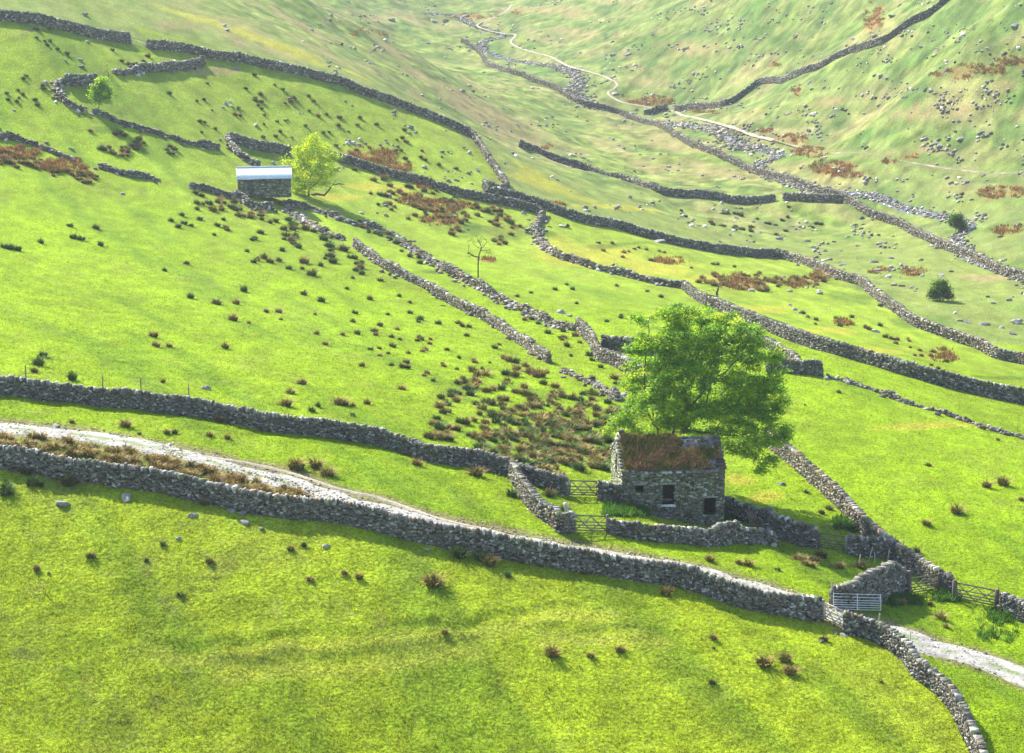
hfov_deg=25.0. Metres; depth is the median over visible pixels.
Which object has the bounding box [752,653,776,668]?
rush tussock
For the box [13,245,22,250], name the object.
rush tussock
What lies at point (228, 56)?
dry stone wall
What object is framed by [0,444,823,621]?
dry stone wall
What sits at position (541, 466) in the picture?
rush tussock
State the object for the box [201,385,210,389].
boulder
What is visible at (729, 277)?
bare tree
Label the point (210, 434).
rush tussock
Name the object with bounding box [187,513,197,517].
boulder
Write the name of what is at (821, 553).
rush tussock
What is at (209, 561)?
rush tussock
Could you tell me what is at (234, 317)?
rush tussock
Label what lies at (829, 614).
field gate
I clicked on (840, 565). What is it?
rush tussock
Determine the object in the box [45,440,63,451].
rush tussock
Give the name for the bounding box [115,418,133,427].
rush tussock
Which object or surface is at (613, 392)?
dry stone wall
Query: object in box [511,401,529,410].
rush tussock
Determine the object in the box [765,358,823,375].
dry stone wall
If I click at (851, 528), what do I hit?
rush tussock
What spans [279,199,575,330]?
dry stone wall
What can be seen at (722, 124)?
footpath
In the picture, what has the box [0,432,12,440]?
rush tussock
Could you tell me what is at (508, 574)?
rush tussock
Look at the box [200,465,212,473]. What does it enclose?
rush tussock
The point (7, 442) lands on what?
rush tussock
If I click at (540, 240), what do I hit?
dry stone wall
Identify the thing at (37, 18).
dry stone wall
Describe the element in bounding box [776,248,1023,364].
dry stone wall
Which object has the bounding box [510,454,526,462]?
rush tussock
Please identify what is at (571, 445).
rush tussock
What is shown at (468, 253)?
bare tree
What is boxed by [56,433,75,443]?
rush tussock
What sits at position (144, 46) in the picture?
field gate
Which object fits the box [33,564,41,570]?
rush tussock
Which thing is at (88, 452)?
rush tussock
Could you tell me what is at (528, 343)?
dry stone wall
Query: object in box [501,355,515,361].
rush tussock
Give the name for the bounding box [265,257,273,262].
rush tussock
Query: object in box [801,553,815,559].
rush tussock
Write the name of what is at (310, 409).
rush tussock
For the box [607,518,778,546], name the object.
dry stone wall
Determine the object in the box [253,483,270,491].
rush tussock
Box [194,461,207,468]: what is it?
rush tussock
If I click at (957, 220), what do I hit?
round bush
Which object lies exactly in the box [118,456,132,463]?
rush tussock
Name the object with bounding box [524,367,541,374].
rush tussock
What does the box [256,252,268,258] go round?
rush tussock
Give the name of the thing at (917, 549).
rush tussock
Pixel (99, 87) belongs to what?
leafy tree
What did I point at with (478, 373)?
rush tussock
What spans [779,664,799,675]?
rush tussock
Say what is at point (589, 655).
rush tussock
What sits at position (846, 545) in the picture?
gate post
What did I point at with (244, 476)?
rush tussock
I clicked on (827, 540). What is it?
field gate
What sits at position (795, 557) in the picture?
rush tussock
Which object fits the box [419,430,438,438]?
rush tussock
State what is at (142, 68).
dry stone wall
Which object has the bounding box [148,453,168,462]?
rush tussock
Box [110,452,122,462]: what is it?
rush tussock
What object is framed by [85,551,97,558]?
rush tussock
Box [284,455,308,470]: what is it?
rush tussock
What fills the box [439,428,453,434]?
rush tussock
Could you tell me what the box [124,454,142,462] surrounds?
rush tussock
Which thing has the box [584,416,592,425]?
rush tussock
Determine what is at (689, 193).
dry stone wall
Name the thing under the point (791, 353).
dry stone wall
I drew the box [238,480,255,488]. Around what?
rush tussock
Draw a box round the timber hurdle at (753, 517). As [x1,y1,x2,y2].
[746,509,758,527]
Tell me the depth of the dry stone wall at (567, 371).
245.58 m
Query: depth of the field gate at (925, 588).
179.23 m
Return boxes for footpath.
[476,4,773,140]
[773,139,1023,174]
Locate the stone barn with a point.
(684, 474)
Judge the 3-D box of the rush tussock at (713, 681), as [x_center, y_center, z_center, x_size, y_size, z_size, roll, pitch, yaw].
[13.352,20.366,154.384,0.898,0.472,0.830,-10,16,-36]
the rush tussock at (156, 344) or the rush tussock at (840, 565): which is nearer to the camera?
the rush tussock at (840, 565)
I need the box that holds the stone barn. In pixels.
[610,429,726,522]
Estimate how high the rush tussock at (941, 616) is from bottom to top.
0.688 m
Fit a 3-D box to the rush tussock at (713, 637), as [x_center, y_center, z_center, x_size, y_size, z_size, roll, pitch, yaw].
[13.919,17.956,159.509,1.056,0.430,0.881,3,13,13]
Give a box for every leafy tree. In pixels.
[86,76,114,108]
[279,130,343,195]
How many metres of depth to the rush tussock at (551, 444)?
204.84 m
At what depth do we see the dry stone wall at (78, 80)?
361.36 m
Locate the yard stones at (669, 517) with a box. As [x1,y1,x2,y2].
[651,511,715,527]
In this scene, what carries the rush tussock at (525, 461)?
on the hillside
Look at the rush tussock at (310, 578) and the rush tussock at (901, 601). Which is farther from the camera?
the rush tussock at (901, 601)
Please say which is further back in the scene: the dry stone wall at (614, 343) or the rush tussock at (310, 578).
the dry stone wall at (614, 343)
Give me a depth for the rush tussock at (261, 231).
321.81 m
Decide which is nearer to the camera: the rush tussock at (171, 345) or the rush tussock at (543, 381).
the rush tussock at (171, 345)
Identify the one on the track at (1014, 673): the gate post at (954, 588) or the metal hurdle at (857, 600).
the metal hurdle at (857, 600)
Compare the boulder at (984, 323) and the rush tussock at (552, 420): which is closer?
the rush tussock at (552, 420)
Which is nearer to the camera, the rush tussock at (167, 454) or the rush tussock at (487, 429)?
the rush tussock at (167, 454)
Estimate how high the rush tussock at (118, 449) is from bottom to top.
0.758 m
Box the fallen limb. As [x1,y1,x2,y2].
[310,179,343,195]
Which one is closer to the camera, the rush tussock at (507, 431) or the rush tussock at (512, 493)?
the rush tussock at (512, 493)
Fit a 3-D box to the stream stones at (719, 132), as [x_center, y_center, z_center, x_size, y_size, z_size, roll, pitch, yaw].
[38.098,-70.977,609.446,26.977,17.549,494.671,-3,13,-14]
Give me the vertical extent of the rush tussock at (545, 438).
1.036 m
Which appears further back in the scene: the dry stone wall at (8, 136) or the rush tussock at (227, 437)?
the dry stone wall at (8, 136)
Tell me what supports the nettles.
on the hillside
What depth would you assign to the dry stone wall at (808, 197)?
488.64 m
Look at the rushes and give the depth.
256.98 m
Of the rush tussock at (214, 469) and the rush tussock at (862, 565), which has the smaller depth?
the rush tussock at (214, 469)
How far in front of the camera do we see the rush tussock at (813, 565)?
179.67 m
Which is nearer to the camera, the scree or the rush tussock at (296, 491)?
the rush tussock at (296, 491)
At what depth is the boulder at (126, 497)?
165.93 m
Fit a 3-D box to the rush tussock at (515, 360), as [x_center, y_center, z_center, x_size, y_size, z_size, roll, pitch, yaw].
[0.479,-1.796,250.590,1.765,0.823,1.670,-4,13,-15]
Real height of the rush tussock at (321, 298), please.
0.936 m
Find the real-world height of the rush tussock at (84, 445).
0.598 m
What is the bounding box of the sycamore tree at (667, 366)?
[599,301,796,476]
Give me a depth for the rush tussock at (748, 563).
175.22 m
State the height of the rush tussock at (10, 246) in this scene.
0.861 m
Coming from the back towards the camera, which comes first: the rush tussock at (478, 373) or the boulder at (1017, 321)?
the boulder at (1017, 321)
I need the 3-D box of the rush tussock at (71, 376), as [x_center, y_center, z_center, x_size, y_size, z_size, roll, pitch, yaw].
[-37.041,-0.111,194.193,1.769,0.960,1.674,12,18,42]
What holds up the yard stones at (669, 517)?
on the hillside
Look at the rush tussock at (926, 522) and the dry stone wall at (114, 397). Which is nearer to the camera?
the dry stone wall at (114, 397)
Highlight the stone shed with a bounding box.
[236,166,291,197]
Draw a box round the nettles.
[599,498,1020,641]
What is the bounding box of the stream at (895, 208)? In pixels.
[426,13,1020,280]
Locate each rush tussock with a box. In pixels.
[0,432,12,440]
[0,438,17,445]
[0,480,12,488]
[0,481,18,495]
[3,243,15,249]
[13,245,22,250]
[15,466,34,475]
[16,436,34,445]
[21,430,44,439]
[22,473,41,486]
[28,355,47,365]
[29,366,38,372]
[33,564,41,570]
[35,237,44,243]
[35,430,47,440]
[36,480,44,486]
[38,350,49,356]
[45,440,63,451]
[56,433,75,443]
[56,472,81,486]
[62,370,81,380]
[62,446,75,455]
[68,442,83,450]
[69,233,76,238]
[76,235,86,240]
[79,441,92,449]
[79,445,97,456]
[79,447,98,455]
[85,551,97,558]
[91,223,101,228]
[96,240,104,245]
[98,451,117,458]
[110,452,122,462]
[111,445,125,452]
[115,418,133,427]
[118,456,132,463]
[123,444,138,453]
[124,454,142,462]
[142,455,156,462]
[144,459,161,466]
[145,331,159,337]
[145,461,166,469]
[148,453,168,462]
[151,340,161,346]
[156,453,176,458]
[161,428,171,433]
[161,456,171,463]
[164,343,173,347]
[164,460,173,470]
[165,459,186,469]
[171,468,189,473]
[174,591,186,597]
[184,459,197,469]
[185,470,201,477]
[186,292,195,298]
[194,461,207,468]
[195,497,211,505]
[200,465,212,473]
[203,465,220,473]
[204,431,213,436]
[204,557,214,563]
[205,471,224,479]
[207,474,222,481]
[210,297,224,304]
[211,413,227,422]
[220,341,230,348]
[222,470,244,478]
[223,432,233,438]
[226,313,239,320]
[232,298,242,304]
[232,475,247,483]
[237,472,250,480]
[238,284,248,291]
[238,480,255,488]
[253,228,264,233]
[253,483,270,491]
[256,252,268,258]
[261,486,275,493]
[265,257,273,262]
[273,482,293,491]
[275,396,296,406]
[282,387,298,393]
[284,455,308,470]
[285,486,306,496]
[286,545,296,550]
[291,378,307,384]
[298,256,313,263]
[298,288,307,294]
[304,267,320,275]
[304,576,315,580]
[306,405,316,411]
[307,457,327,468]
[314,465,338,476]
[316,295,327,301]
[328,394,351,405]
[353,572,364,579]
[361,398,371,404]
[395,384,407,389]
[410,456,423,466]
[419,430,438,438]
[419,569,449,587]
[426,420,439,425]
[433,419,445,429]
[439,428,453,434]
[441,628,449,634]
[446,544,471,558]
[463,462,488,476]
[469,551,490,561]
[470,441,488,448]
[471,369,482,376]
[479,441,495,449]
[480,426,496,431]
[481,552,499,566]
[486,445,502,453]
[500,425,518,435]
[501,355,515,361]
[503,486,519,497]
[504,571,513,576]
[510,357,520,363]
[510,363,521,370]
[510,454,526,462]
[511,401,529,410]
[512,443,528,451]
[520,455,535,463]
[523,441,537,449]
[523,446,538,452]
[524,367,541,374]
[524,398,536,408]
[524,450,541,454]
[530,367,547,376]
[532,412,546,421]
[534,462,551,468]
[536,378,547,384]
[536,434,555,445]
[536,446,552,455]
[539,643,565,657]
[541,486,557,496]
[544,416,562,424]
[547,438,559,446]
[549,382,561,387]
[553,429,568,436]
[558,503,573,510]
[562,420,582,430]
[562,440,579,448]
[563,340,571,346]
[563,434,579,443]
[570,460,587,471]
[582,350,592,355]
[583,446,595,454]
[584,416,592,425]
[585,452,601,459]
[585,651,596,657]
[592,460,610,469]
[594,451,610,460]
[600,416,611,423]
[600,434,615,443]
[606,373,619,378]
[612,644,627,652]
[658,583,674,596]
[702,554,714,561]
[708,634,717,639]
[708,678,715,684]
[734,559,743,564]
[742,557,757,566]
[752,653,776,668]
[777,650,794,662]
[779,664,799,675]
[792,553,801,559]
[796,554,808,561]
[800,558,811,565]
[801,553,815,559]
[808,555,823,564]
[809,561,818,567]
[813,548,830,558]
[818,634,828,641]
[823,504,833,509]
[831,560,847,568]
[841,523,858,531]
[853,558,868,568]
[894,598,905,604]
[910,546,921,553]
[920,518,931,525]
[931,610,949,620]
[941,622,949,627]
[948,501,968,514]
[979,477,994,487]
[995,474,1014,485]
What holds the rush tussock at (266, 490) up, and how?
on the hillside
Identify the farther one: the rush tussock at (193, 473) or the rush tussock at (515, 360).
the rush tussock at (515, 360)
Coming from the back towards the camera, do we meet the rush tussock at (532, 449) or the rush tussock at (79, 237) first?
the rush tussock at (79, 237)
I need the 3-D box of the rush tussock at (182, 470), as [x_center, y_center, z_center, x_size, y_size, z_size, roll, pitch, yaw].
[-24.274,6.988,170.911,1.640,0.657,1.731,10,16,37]
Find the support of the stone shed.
on the hillside
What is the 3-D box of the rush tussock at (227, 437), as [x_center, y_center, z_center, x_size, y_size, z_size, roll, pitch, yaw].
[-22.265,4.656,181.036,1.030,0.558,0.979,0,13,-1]
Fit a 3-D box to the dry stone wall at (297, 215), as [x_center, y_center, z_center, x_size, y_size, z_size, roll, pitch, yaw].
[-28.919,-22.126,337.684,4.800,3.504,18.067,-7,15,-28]
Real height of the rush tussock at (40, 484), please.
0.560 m
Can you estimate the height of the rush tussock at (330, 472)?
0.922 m
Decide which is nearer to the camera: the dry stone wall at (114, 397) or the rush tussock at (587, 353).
the dry stone wall at (114, 397)
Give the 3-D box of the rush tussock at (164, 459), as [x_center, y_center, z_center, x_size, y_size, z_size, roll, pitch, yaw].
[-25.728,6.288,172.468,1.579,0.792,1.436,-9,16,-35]
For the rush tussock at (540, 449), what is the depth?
200.71 m
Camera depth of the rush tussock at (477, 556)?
164.44 m
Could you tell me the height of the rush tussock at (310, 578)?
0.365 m
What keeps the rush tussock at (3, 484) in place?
on the hillside
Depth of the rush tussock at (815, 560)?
181.32 m
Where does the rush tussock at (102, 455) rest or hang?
on the hillside
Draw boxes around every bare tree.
[466,235,488,277]
[721,273,739,288]
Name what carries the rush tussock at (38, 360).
on the hillside
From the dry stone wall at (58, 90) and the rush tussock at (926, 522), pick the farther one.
the dry stone wall at (58, 90)
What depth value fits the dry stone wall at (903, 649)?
159.36 m
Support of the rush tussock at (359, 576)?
on the hillside
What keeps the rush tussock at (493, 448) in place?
on the hillside
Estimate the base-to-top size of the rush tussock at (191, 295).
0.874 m
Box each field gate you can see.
[131,37,145,47]
[569,480,596,495]
[575,514,605,531]
[820,532,844,550]
[824,602,843,626]
[911,574,937,592]
[956,582,994,605]
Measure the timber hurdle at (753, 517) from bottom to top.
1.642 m
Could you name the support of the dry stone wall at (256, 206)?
on the hillside
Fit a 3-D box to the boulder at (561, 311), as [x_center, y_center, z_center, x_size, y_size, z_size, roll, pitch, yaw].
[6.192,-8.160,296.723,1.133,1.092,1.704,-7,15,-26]
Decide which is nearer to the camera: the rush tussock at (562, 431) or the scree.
the rush tussock at (562, 431)
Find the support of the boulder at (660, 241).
on the hillside
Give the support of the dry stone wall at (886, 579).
on the hillside
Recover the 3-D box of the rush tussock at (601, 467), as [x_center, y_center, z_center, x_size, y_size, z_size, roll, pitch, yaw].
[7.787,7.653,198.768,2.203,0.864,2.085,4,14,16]
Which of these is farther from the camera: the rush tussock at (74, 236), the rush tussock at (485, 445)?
the rush tussock at (74, 236)
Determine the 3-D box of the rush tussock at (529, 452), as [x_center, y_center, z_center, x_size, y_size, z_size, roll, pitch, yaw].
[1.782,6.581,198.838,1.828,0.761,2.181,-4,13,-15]
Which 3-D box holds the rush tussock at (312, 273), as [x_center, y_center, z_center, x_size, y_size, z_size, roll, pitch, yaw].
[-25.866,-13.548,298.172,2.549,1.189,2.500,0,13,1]
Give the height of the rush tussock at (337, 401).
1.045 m
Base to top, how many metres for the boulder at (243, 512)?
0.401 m
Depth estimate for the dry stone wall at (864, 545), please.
185.72 m
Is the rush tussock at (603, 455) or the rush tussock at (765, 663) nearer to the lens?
the rush tussock at (765, 663)
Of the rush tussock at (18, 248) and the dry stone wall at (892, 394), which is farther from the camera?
the rush tussock at (18, 248)
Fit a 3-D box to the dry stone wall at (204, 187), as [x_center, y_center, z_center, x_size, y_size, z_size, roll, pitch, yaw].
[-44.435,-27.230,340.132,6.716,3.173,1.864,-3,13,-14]
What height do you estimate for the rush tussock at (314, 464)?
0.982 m
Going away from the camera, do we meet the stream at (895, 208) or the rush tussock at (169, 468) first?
the rush tussock at (169, 468)
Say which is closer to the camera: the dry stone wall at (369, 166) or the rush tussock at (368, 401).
the rush tussock at (368, 401)
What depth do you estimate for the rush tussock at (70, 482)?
167.07 m
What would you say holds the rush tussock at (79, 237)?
on the hillside
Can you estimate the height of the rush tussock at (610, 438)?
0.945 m
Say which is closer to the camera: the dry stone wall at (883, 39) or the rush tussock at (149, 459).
the rush tussock at (149, 459)
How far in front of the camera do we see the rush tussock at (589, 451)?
203.89 m
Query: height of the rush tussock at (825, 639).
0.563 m
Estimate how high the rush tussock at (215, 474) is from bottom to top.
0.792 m
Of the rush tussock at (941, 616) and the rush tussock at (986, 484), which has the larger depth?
the rush tussock at (986, 484)
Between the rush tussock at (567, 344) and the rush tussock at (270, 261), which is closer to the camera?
the rush tussock at (567, 344)
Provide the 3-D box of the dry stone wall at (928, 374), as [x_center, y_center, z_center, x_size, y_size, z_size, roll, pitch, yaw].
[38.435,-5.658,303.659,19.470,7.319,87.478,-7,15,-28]
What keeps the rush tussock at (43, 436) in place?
on the hillside
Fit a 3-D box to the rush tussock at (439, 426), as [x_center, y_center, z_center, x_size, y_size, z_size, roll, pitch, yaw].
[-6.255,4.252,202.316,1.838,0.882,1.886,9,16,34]
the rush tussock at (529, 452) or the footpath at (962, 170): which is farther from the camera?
the footpath at (962, 170)
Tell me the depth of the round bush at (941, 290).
364.72 m
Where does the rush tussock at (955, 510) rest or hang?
on the hillside
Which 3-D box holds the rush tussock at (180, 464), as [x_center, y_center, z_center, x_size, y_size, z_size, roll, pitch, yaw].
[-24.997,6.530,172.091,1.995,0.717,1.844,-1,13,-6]
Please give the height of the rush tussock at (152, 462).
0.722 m
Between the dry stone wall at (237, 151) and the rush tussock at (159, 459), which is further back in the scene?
the dry stone wall at (237, 151)
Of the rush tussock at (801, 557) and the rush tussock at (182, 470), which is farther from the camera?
the rush tussock at (801, 557)
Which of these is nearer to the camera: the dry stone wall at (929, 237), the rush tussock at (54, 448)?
the rush tussock at (54, 448)
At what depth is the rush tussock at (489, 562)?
163.96 m
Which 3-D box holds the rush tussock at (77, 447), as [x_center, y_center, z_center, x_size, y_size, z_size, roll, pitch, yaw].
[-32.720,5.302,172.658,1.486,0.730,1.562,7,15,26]
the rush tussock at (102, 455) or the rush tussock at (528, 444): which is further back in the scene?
the rush tussock at (528, 444)
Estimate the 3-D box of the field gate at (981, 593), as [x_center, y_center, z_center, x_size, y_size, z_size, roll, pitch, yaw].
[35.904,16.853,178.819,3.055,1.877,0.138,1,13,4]
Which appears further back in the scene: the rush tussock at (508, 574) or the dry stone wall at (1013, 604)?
the dry stone wall at (1013, 604)
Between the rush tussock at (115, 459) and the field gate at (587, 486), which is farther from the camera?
the field gate at (587, 486)
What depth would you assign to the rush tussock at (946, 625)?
171.53 m
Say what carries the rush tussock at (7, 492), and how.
on the hillside
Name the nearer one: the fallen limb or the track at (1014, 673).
the track at (1014, 673)
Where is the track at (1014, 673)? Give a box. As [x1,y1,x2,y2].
[0,423,1023,687]
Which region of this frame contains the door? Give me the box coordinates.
[249,181,252,193]
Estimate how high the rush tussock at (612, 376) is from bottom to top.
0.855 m
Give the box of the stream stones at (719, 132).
[419,12,1023,284]
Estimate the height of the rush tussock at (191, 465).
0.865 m
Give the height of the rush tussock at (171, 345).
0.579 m
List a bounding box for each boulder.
[55,500,69,506]
[122,493,130,501]
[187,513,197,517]
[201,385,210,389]
[227,508,235,512]
[238,510,246,514]
[240,520,248,525]
[556,309,565,313]
[654,239,665,242]
[979,322,990,325]
[1011,23,1018,28]
[1011,319,1022,324]
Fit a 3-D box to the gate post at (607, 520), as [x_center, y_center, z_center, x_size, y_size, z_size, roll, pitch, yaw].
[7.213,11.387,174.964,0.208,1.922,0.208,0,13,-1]
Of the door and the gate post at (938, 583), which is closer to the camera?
the gate post at (938, 583)
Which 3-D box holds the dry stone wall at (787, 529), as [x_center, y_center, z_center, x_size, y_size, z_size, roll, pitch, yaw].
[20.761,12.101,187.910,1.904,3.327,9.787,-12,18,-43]
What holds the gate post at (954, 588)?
on the hillside
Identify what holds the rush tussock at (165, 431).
on the hillside
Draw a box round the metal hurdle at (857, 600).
[833,593,880,610]
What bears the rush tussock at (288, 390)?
on the hillside
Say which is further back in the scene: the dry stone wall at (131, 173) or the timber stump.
the dry stone wall at (131, 173)
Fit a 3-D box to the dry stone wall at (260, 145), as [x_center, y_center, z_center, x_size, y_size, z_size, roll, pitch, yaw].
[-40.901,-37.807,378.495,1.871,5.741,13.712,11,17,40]
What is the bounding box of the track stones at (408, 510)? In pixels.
[0,420,1023,690]
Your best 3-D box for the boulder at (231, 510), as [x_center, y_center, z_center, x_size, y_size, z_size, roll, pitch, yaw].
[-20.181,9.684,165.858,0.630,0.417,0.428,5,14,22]
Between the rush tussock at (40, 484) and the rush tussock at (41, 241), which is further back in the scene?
the rush tussock at (41, 241)
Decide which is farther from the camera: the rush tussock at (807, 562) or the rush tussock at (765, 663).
the rush tussock at (807, 562)
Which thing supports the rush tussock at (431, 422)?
on the hillside
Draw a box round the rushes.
[0,26,960,497]
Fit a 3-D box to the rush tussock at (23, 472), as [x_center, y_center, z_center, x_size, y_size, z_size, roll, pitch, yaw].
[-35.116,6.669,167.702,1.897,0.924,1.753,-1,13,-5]
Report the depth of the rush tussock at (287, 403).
199.73 m
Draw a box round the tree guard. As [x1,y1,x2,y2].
[705,293,718,305]
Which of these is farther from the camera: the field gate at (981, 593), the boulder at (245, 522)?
the field gate at (981, 593)
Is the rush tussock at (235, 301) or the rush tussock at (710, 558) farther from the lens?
the rush tussock at (235, 301)
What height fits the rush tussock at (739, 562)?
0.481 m
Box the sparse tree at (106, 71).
[98,63,112,76]
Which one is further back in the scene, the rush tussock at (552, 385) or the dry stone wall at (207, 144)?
the dry stone wall at (207, 144)
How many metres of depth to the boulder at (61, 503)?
164.20 m
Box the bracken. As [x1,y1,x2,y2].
[0,0,1023,362]
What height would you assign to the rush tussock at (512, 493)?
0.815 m
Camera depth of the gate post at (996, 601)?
178.31 m
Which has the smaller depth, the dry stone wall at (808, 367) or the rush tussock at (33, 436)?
the rush tussock at (33, 436)
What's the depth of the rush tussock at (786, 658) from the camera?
158.41 m
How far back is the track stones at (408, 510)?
171.61 m
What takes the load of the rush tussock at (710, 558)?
on the hillside
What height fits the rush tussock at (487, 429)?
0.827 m
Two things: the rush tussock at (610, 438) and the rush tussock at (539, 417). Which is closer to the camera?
the rush tussock at (610, 438)
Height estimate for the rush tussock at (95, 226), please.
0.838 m
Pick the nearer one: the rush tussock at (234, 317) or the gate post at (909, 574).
the gate post at (909, 574)
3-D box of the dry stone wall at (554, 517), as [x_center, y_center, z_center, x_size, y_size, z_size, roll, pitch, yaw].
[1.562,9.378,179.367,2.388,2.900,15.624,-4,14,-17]
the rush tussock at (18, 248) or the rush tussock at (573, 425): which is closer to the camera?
the rush tussock at (573, 425)
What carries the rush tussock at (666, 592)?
on the hillside
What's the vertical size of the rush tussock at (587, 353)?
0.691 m
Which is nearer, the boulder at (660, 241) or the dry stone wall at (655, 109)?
the boulder at (660, 241)
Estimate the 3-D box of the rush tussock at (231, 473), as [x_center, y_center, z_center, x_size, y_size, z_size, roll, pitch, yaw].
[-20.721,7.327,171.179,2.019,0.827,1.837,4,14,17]
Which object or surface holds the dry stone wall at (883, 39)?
on the hillside
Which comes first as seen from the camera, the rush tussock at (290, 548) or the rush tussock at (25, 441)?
the rush tussock at (290, 548)
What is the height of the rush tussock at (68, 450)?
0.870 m
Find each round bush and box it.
[926,277,955,301]
[945,211,969,231]
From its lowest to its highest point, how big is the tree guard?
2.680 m
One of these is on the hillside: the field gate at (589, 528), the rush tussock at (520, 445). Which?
the rush tussock at (520, 445)
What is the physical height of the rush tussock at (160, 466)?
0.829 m
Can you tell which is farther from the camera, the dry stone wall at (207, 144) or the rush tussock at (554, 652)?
the dry stone wall at (207, 144)
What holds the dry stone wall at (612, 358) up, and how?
on the hillside
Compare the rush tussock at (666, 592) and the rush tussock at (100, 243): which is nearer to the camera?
the rush tussock at (666, 592)
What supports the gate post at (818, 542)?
on the hillside
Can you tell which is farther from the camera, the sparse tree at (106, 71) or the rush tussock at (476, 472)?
the sparse tree at (106, 71)
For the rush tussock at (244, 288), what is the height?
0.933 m
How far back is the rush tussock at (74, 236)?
287.97 m
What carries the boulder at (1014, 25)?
on the hillside
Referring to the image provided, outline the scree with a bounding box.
[271,0,1023,313]
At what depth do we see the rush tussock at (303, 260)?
306.20 m
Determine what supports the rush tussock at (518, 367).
on the hillside
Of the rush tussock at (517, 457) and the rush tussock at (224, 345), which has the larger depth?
the rush tussock at (224, 345)
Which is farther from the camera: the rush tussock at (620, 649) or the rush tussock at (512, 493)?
the rush tussock at (512, 493)
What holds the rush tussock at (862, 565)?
on the hillside
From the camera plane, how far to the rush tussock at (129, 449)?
173.95 m
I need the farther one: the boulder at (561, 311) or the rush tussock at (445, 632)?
the boulder at (561, 311)
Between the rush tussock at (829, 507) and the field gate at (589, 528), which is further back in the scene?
the rush tussock at (829, 507)
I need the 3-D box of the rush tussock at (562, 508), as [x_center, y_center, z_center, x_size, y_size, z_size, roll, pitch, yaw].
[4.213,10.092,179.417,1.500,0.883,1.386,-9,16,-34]
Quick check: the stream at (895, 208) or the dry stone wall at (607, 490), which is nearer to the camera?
the dry stone wall at (607, 490)
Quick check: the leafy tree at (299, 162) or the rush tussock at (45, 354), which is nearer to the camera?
the rush tussock at (45, 354)
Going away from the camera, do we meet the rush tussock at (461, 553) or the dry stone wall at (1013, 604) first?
the rush tussock at (461, 553)
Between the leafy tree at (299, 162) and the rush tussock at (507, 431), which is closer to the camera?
the rush tussock at (507, 431)
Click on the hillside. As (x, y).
(144, 210)
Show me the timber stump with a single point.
(566, 508)
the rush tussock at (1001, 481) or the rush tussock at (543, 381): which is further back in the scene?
the rush tussock at (543, 381)
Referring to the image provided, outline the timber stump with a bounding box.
[563,502,569,511]
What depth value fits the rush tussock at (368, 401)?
208.65 m
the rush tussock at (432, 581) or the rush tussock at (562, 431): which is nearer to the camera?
the rush tussock at (432, 581)
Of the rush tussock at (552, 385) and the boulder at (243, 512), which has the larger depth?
the rush tussock at (552, 385)
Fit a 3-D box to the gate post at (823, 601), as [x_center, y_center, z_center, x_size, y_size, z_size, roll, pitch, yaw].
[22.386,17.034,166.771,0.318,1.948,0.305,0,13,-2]
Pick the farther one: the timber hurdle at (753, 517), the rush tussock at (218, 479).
the timber hurdle at (753, 517)
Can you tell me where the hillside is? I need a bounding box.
[0,0,1023,752]
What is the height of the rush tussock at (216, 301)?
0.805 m
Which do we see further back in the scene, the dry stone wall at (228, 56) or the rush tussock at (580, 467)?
the dry stone wall at (228, 56)
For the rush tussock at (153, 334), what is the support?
on the hillside
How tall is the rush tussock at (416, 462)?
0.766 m
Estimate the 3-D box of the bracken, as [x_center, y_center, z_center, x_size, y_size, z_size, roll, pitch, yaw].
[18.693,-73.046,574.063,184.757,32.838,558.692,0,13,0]
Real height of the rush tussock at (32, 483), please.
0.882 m
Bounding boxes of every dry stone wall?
[0,8,131,43]
[0,128,78,162]
[0,374,570,496]
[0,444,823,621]
[42,78,87,115]
[64,73,97,87]
[90,108,220,150]
[93,162,160,183]
[111,55,205,76]
[146,39,509,188]
[188,181,230,197]
[217,134,260,165]
[227,190,277,212]
[229,132,291,155]
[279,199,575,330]
[280,205,345,240]
[333,151,544,212]
[347,237,551,363]
[461,37,1023,280]
[481,179,777,257]
[508,460,576,534]
[518,139,775,204]
[521,209,681,287]
[559,367,583,378]
[575,317,649,382]
[577,375,627,401]
[596,479,621,501]
[600,334,664,354]
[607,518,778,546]
[643,104,667,114]
[673,0,947,111]
[681,280,1023,404]
[724,496,818,549]
[742,327,801,360]
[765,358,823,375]
[767,431,954,592]
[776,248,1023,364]
[782,192,843,202]
[823,373,1023,438]
[828,560,911,608]
[841,610,987,752]
[847,533,895,559]
[997,592,1023,623]
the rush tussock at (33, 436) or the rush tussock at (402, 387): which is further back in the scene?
the rush tussock at (402, 387)
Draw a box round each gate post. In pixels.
[606,514,608,533]
[817,532,819,548]
[822,599,824,619]
[844,535,848,553]
[906,570,911,594]
[937,573,939,589]
[952,580,956,597]
[994,589,999,607]
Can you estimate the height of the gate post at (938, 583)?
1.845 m
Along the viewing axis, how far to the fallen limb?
362.67 m
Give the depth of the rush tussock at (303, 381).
213.17 m
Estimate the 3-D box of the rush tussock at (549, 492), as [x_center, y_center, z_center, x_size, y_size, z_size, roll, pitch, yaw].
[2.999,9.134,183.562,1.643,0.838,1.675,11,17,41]
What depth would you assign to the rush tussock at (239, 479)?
170.58 m
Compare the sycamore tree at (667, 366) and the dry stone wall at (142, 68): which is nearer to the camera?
the sycamore tree at (667, 366)
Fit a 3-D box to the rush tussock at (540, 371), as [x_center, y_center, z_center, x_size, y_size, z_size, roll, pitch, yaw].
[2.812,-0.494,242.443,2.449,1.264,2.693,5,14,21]
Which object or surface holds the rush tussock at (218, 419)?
on the hillside
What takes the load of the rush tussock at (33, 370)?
on the hillside
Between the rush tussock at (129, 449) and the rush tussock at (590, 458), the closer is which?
the rush tussock at (129, 449)

